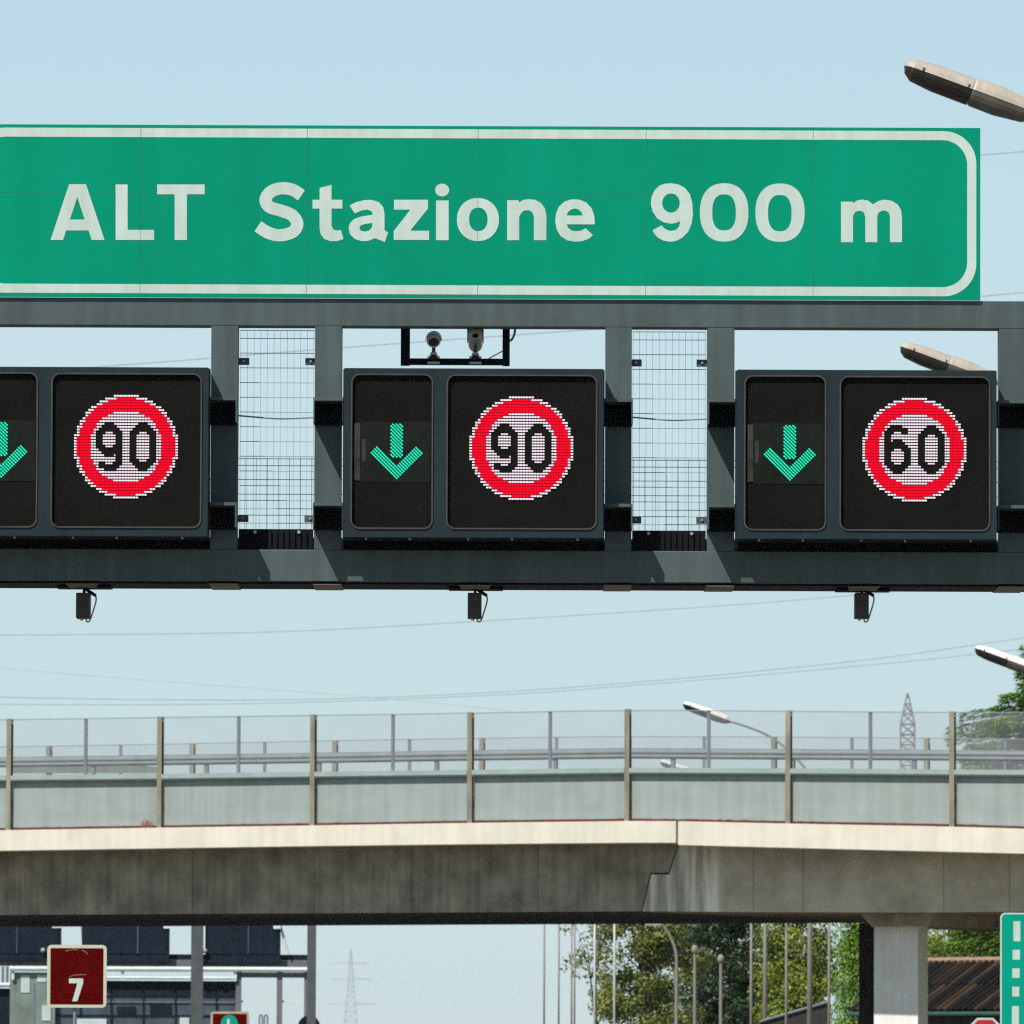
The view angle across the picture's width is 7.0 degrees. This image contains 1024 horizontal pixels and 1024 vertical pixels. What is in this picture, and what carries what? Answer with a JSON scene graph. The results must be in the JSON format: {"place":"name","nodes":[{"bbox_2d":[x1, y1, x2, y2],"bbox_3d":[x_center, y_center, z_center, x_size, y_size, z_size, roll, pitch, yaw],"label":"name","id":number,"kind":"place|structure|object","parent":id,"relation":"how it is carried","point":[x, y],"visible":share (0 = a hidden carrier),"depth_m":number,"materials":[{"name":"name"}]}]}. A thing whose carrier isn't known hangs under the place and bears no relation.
{"place":"outdoors","nodes":[
{"label":"outdoors","id":0,"kind":"place"},
{"bbox_2d":[6,668,508,710],"bbox_3d":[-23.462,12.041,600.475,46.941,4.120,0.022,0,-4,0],"label":"overhead cable","id":1,"kind":"object","parent":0,"point":[257,688],"visible":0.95,"depth_m":600.44,"materials":[{"name":"grey metal"}]},
{"bbox_2d":[11,593,873,634],"bbox_3d":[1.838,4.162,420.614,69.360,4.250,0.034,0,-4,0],"label":"overhead cable","id":2,"kind":"object","parent":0,"point":[416,624],"visible":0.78,"depth_m":420.50,"materials":[{"name":"grey metal"}]},
{"bbox_2d":[0,649,1017,704],"bbox_3d":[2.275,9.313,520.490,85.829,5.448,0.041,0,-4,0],"label":"overhead cable","id":3,"kind":"object","parent":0,"point":[463,696],"visible":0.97,"depth_m":520.34,"materials":[{"name":"grey metal"}]},
{"bbox_2d":[0,0,1023,1023],"label":"sky","id":4,"kind":"structure","parent":0,"point":[595,63],"materials":[{"name":"blue"}]},
{"bbox_2d":[4,638,1021,699],"bbox_3d":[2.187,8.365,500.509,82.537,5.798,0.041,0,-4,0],"label":"overhead cable","id":5,"kind":"object","parent":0,"point":[525,690],"visible":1,"depth_m":500.35,"materials":[{"name":"grey metal"}]},
{"bbox_2d":[92,292,1023,366],"bbox_3d":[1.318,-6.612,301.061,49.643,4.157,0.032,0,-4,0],"label":"overhead cable","id":6,"kind":"object","parent":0,"point":[415,342],"visible":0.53,"depth_m":301.01,"materials":[{"name":"grey metal"}]},
{"bbox_2d":[982,151,1023,154],"bbox_3d":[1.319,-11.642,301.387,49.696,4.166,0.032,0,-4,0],"label":"overhead cable","id":7,"kind":"object","parent":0,"point":[1002,153],"visible":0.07,"depth_m":301.46,"materials":[{"name":"grey metal"}]},
{"label":"ground","id":8,"kind":"structure","parent":0,"visible":0},
{"bbox_2d":[47,945,106,1023],"bbox_3d":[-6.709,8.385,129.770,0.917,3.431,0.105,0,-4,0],"label":"lane number sign","id":9,"kind":"object","parent":8,"relation":"on","point":[76,976],"visible":1,"depth_m":129.80,"materials":[{"name":"red metal"}]},
{"bbox_2d":[0,966,306,1023],"bbox_3d":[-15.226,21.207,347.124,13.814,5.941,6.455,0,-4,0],"label":"toll building","id":10,"kind":"structure","parent":8,"relation":"on","point":[23,998],"depth_m":344.43,"materials":[{"name":"white metal"}]},
{"bbox_2d":[21,975,29,992],"bbox_3d":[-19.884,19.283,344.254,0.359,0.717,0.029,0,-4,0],"label":"window","id":11,"kind":"structure","parent":10,"relation":"in","point":[25,979],"depth_m":344.22,"materials":[{"name":"white glass"}]},
{"bbox_2d":[37,975,46,981],"bbox_3d":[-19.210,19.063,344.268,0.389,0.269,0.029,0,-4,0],"label":"window","id":12,"kind":"structure","parent":10,"relation":"in","point":[40,978],"depth_m":344.22,"materials":[{"name":"white glass"}]},
{"bbox_2d":[42,1005,50,1020],"bbox_3d":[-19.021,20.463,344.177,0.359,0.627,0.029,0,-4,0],"label":"window","id":13,"kind":"structure","parent":10,"relation":"in","point":[46,1011],"depth_m":344.13,"materials":[{"name":"white glass"}]},
{"bbox_2d":[77,1019,106,1023],"bbox_3d":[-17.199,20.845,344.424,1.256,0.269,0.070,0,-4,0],"label":"window","id":14,"kind":"structure","parent":10,"relation":"in","point":[79,1021],"depth_m":344.38,"materials":[{"name":"white glass"}]},
{"bbox_2d":[117,1006,134,1011],"bbox_3d":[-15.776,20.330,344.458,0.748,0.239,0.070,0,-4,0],"label":"window","id":15,"kind":"structure","parent":10,"relation":"in","point":[119,1008],"depth_m":344.38,"materials":[{"name":"blue glass"}]},
{"bbox_2d":[150,1005,170,1012],"bbox_3d":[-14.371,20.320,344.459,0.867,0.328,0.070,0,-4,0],"label":"window","id":16,"kind":"structure","parent":10,"relation":"in","point":[153,1008],"depth_m":344.38,"materials":[{"name":"glass"}]},
{"bbox_2d":[180,1018,188,1023],"bbox_3d":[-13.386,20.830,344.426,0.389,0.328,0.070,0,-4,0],"label":"window","id":17,"kind":"structure","parent":10,"relation":"in","point":[182,1020],"depth_m":344.38,"materials":[{"name":"white glass"}]},
{"bbox_2d":[0,926,315,1023],"bbox_3d":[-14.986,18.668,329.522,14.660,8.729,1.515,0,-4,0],"label":"toll gantry","id":18,"kind":"object","parent":8,"relation":"on","point":[242,946],"visible":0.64,"depth_m":329.07,"materials":[{"name":"grey metal"}]},
{"bbox_2d":[210,1011,248,1023],"bbox_3d":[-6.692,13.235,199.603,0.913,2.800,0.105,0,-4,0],"label":"lane number sign","id":19,"kind":"object","parent":8,"relation":"on","point":[223,1017],"visible":1,"depth_m":199.64,"materials":[{"name":"red metal"}]},
{"bbox_2d":[298,1016,319,1023],"bbox_3d":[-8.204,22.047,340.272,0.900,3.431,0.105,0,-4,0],"label":"round sign","id":20,"kind":"object","parent":8,"relation":"on","point":[303,1020],"visible":0.58,"depth_m":340.38,"materials":[{"name":"metal"}]},
{"bbox_2d":[332,951,375,1023],"bbox_3d":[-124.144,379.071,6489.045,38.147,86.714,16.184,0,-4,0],"label":"power pylon","id":21,"kind":"object","parent":8,"relation":"on","point":[350,988],"visible":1,"depth_m":6489.74,"materials":[{"name":"metal"}]},
{"bbox_2d":[0,297,1023,592],"bbox_3d":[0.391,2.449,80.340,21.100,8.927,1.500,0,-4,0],"label":"sign gantry","id":22,"kind":"object","parent":8,"relation":"on","point":[622,557],"visible":0.94,"depth_m":80.25,"materials":[{"name":"grey metal"}]},
{"bbox_2d":[57,583,112,622],"bbox_3d":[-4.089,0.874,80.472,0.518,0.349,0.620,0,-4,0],"label":"vehicle detector","id":23,"kind":"object","parent":22,"relation":"hanging from","point":[83,605],"visible":1,"depth_m":80.50,"materials":[{"name":"metal"}]},
{"bbox_2d":[0,367,210,539],"bbox_3d":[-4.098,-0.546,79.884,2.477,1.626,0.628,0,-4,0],"label":"lane signal","id":24,"kind":"object","parent":22,"relation":"attached to","point":[104,453],"visible":1,"depth_m":79.60,"materials":[{"name":"paint"}]},
{"bbox_2d":[401,329,515,365],"bbox_3d":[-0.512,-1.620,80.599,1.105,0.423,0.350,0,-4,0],"label":"hanging frame","id":25,"kind":"object","parent":22,"relation":"hanging from","point":[406,360],"visible":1,"depth_m":80.68,"materials":[{"name":"metal"}]},
{"bbox_2d":[425,331,441,363],"bbox_3d":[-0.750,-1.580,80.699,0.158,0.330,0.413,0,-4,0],"label":"surveillance camera","id":26,"kind":"object","parent":25,"relation":"attached to","point":[434,339],"visible":1,"depth_m":80.57,"materials":[{"name":"grey metal"}]},
{"bbox_2d":[467,329,483,363],"bbox_3d":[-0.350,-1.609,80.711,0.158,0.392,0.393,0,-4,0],"label":"surveillance camera","id":27,"kind":"object","parent":25,"relation":"attached to","point":[475,339],"visible":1,"depth_m":80.64,"materials":[{"name":"grey metal"}]},
{"bbox_2d":[342,368,604,541],"bbox_3d":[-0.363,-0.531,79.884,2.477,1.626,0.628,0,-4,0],"label":"lane signal","id":28,"kind":"object","parent":22,"relation":"attached to","point":[472,454],"visible":1,"depth_m":79.60,"materials":[{"name":"paint"}]},
{"bbox_2d":[449,585,502,622],"bbox_3d":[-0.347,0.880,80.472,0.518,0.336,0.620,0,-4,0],"label":"vehicle detector","id":29,"kind":"object","parent":22,"relation":"hanging from","point":[474,605],"visible":1,"depth_m":80.50,"materials":[{"name":"metal"}]},
{"bbox_2d":[0,124,979,300],"bbox_3d":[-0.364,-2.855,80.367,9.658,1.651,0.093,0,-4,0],"label":"direction sign","id":30,"kind":"object","parent":22,"relation":"attached to","point":[505,212],"visible":1,"depth_m":80.32,"materials":[{"name":"metal"}]},
{"bbox_2d":[835,586,889,622],"bbox_3d":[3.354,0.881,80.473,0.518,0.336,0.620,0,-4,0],"label":"vehicle detector","id":31,"kind":"object","parent":22,"relation":"hanging from","point":[861,601],"visible":1,"depth_m":80.50,"materials":[{"name":"metal"}]},
{"bbox_2d":[735,370,996,542],"bbox_3d":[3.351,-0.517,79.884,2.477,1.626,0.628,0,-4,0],"label":"lane signal","id":32,"kind":"object","parent":22,"relation":"attached to","point":[865,456],"visible":1,"depth_m":79.60,"materials":[{"name":"metal"}]},
{"bbox_2d":[0,821,1023,1023],"bbox_3d":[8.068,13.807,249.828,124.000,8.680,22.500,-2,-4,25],"label":"road bridge","id":33,"kind":"structure","parent":8,"relation":"on","point":[896,893],"depth_m":243.18,"materials":[{"name":"concrete"}]},
{"bbox_2d":[140,819,153,827],"bbox_3d":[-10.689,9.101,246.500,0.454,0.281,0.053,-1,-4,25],"label":"dry weed","id":34,"kind":"object","parent":33,"relation":"on","point":[146,825],"visible":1,"depth_m":246.49,"materials":[{"name":"brown plant"}]},
{"bbox_2d":[0,736,1016,827],"bbox_3d":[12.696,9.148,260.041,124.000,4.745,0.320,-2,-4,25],"label":"bridge fence","id":35,"kind":"object","parent":33,"relation":"on","point":[117,769],"visible":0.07,"depth_m":269.29,"materials":[{"name":"silver metal"}]},
{"bbox_2d":[0,709,1023,829],"bbox_3d":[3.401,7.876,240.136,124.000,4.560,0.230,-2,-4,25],"label":"bridge fence","id":36,"kind":"object","parent":33,"relation":"on","point":[951,796],"visible":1,"depth_m":241.69,"materials":[{"name":"silver metal"}]},
{"bbox_2d":[0,748,1023,823],"bbox_3d":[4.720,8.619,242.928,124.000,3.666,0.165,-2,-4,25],"label":"crash barrier","id":37,"kind":"object","parent":33,"relation":"on","point":[437,757],"visible":0.66,"depth_m":245.04,"materials":[{"name":"metal"}]},
{"bbox_2d":[543,924,544,1023],"bbox_3d":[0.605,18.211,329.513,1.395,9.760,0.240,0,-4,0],"label":"lamp post","id":38,"kind":"object","parent":8,"relation":"on","point":[543,973],"visible":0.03,"depth_m":329.49,"materials":[{"name":"grey metal"}]},
{"bbox_2d":[558,924,559,1023],"bbox_3d":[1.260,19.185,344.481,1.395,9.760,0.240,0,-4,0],"label":"lamp post","id":39,"kind":"object","parent":8,"relation":"on","point":[558,973],"visible":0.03,"depth_m":344.47,"materials":[{"name":"grey metal"}]},
{"bbox_2d":[570,924,572,1023],"bbox_3d":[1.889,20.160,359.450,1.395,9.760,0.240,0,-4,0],"label":"lamp post","id":40,"kind":"object","parent":8,"relation":"on","point":[571,966],"visible":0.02,"depth_m":359.50,"materials":[{"name":"grey metal"}]},
{"bbox_2d":[573,924,575,1023],"bbox_3d":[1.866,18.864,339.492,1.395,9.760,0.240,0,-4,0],"label":"lamp post","id":41,"kind":"object","parent":8,"relation":"on","point":[574,973],"visible":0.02,"depth_m":339.48,"materials":[{"name":"grey metal"}]},
{"bbox_2d":[593,924,595,1023],"bbox_3d":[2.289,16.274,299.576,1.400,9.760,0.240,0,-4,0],"label":"lamp post","id":42,"kind":"object","parent":8,"relation":"on","point":[594,991],"visible":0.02,"depth_m":299.52,"materials":[{"name":"white metal"}]},
{"bbox_2d":[560,924,629,1023],"bbox_3d":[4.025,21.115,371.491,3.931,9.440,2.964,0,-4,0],"label":"broadleaf tree","id":43,"kind":"object","parent":8,"relation":"on","point":[579,964],"visible":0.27,"depth_m":371.38,"materials":[{"name":"green plant"}]},
{"bbox_2d":[613,924,615,1023],"bbox_3d":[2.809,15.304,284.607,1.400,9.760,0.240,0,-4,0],"label":"lamp post","id":44,"kind":"object","parent":8,"relation":"on","point":[614,973],"visible":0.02,"depth_m":284.56,"materials":[{"name":"white metal"}]},
{"bbox_2d":[587,924,713,1023],"bbox_3d":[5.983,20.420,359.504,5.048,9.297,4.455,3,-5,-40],"label":"broadleaf tree","id":45,"kind":"object","parent":8,"relation":"on","point":[649,944],"visible":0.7,"depth_m":359.11,"materials":[{"name":"green plant"}]},
{"bbox_2d":[645,924,677,1023],"bbox_3d":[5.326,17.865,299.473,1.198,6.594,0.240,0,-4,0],"label":"lamp post","id":46,"kind":"object","parent":8,"relation":"on","point":[676,969],"visible":0.85,"depth_m":299.54,"materials":[{"name":"grey metal"}]},
{"bbox_2d":[655,924,721,1023],"bbox_3d":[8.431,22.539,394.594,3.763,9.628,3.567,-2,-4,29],"label":"broadleaf tree","id":47,"kind":"object","parent":8,"relation":"on","point":[684,978],"visible":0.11,"depth_m":394.06,"materials":[{"name":"green plant"}]},
{"bbox_2d":[691,945,697,1023],"bbox_3d":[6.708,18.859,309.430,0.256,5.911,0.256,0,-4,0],"label":"lamp post","id":48,"kind":"object","parent":8,"relation":"on","point":[694,949],"visible":1,"depth_m":309.49,"materials":[{"name":"grey metal"}]},
{"bbox_2d":[660,760,766,1018],"bbox_3d":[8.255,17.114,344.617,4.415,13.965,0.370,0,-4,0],"label":"street lamp","id":49,"kind":"object","parent":8,"relation":"on","point":[665,763],"visible":0.3,"depth_m":344.48,"materials":[{"name":"white metal"}]},
{"bbox_2d":[717,954,723,1023],"bbox_3d":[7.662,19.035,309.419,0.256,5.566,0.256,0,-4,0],"label":"lamp post","id":50,"kind":"object","parent":8,"relation":"on","point":[720,958],"visible":1,"depth_m":309.48,"materials":[{"name":"grey metal"}]},
{"bbox_2d":[674,923,783,1023],"bbox_3d":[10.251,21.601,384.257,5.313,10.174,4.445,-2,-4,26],"label":"dark tree","id":51,"kind":"object","parent":8,"relation":"on","point":[733,951],"visible":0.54,"depth_m":383.44,"materials":[{"name":"green plant"}]},
{"bbox_2d":[683,701,812,1023],"bbox_3d":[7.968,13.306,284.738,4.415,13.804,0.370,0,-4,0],"label":"street lamp","id":52,"kind":"object","parent":8,"relation":"on","point":[718,716],"visible":0.68,"depth_m":284.98,"materials":[{"name":"grey metal"}]},
{"bbox_2d":[750,923,752,1023],"bbox_3d":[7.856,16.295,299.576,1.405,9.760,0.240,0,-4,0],"label":"lamp post","id":53,"kind":"object","parent":8,"relation":"on","point":[751,948],"visible":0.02,"depth_m":299.56,"materials":[{"name":"grey metal"}]},
{"bbox_2d":[740,934,800,1003],"bbox_3d":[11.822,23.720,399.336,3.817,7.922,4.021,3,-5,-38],"label":"broadleaf tree","id":54,"kind":"object","parent":8,"relation":"on","point":[758,953],"visible":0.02,"depth_m":399.52,"materials":[{"name":"green plant"}]},
{"bbox_2d":[785,923,787,1023],"bbox_3d":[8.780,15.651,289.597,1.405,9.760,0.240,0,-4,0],"label":"lamp post","id":55,"kind":"object","parent":8,"relation":"on","point":[786,973],"visible":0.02,"depth_m":289.55,"materials":[{"name":"grey metal"}]},
{"bbox_2d":[758,1001,827,1023],"bbox_3d":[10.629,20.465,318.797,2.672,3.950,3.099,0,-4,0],"label":"shed","id":56,"kind":"structure","parent":8,"relation":"on","point":[820,1014],"depth_m":317.43,"materials":[{"name":"grey metal"}]},
{"bbox_2d":[745,923,846,1023],"bbox_3d":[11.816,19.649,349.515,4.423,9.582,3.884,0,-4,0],"label":"broadleaf tree","id":57,"kind":"object","parent":8,"relation":"on","point":[797,983],"visible":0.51,"depth_m":348.94,"materials":[{"name":"green plant"}]},
{"bbox_2d":[828,923,829,1023],"bbox_3d":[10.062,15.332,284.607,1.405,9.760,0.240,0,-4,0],"label":"lamp post","id":58,"kind":"object","parent":8,"relation":"on","point":[828,973],"visible":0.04,"depth_m":284.55,"materials":[{"name":"grey metal"}]},
{"bbox_2d":[826,923,858,1023],"bbox_3d":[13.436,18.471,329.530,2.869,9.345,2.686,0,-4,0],"label":"columnar tree","id":59,"kind":"object","parent":8,"relation":"on","point":[850,952],"visible":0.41,"depth_m":329.16,"materials":[{"name":"green plant"}]},
{"bbox_2d":[900,693,915,768],"bbox_3d":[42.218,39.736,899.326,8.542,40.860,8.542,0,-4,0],"label":"power pylon","id":60,"kind":"object","parent":8,"relation":"on","point":[912,744],"visible":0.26,"depth_m":899.65,"materials":[{"name":"metal"}]},
{"bbox_2d":[846,957,999,1023],"bbox_3d":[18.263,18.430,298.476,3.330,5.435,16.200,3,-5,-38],"label":"shed","id":61,"kind":"structure","parent":8,"relation":"on","point":[963,990],"depth_m":300.84,"materials":[{"name":"tile"}]},
{"bbox_2d":[900,342,997,384],"bbox_3d":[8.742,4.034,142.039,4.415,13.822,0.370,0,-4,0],"label":"street lamp","id":62,"kind":"object","parent":8,"relation":"on","point":[927,357],"visible":0.62,"depth_m":142.32,"materials":[{"name":"grey metal"}]},
{"bbox_2d":[904,60,1023,121],"bbox_3d":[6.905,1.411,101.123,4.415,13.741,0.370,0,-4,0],"label":"street lamp","id":63,"kind":"object","parent":8,"relation":"on","point":[990,98],"visible":1,"depth_m":101.40,"materials":[{"name":"grey metal"}]},
{"bbox_2d":[928,930,999,956],"bbox_3d":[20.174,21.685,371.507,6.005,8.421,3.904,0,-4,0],"label":"broadleaf tree","id":64,"kind":"object","parent":8,"relation":"on","point":[939,937],"visible":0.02,"depth_m":370.74,"materials":[{"name":"green plant"}]},
{"bbox_2d":[928,644,1023,956],"bbox_3d":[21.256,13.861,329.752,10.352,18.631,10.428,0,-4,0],"label":"broadleaf tree","id":65,"kind":"object","parent":8,"relation":"on","point":[1004,724],"visible":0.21,"depth_m":329.04,"materials":[{"name":"green plant"}]},
{"bbox_2d":[971,1018,998,1023],"bbox_3d":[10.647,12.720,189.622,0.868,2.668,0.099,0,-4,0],"label":"stop sign","id":66,"kind":"object","parent":8,"relation":"on","point":[984,1021],"visible":1,"depth_m":189.66,"materials":[{"name":"metal"}]},
{"bbox_2d":[975,645,1023,673],"bbox_3d":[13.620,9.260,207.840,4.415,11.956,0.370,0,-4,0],"label":"street lamp","id":67,"kind":"object","parent":8,"relation":"on","point":[1007,660],"visible":1,"depth_m":208.06,"materials":[{"name":"grey metal"}]},
{"bbox_2d":[1000,913,1023,1023],"bbox_3d":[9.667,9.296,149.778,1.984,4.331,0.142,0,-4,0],"label":"diagram sign","id":68,"kind":"object","parent":8,"relation":"on","point":[1011,968],"visible":1,"depth_m":149.79,"materials":[{"name":"metal"}]}
]}

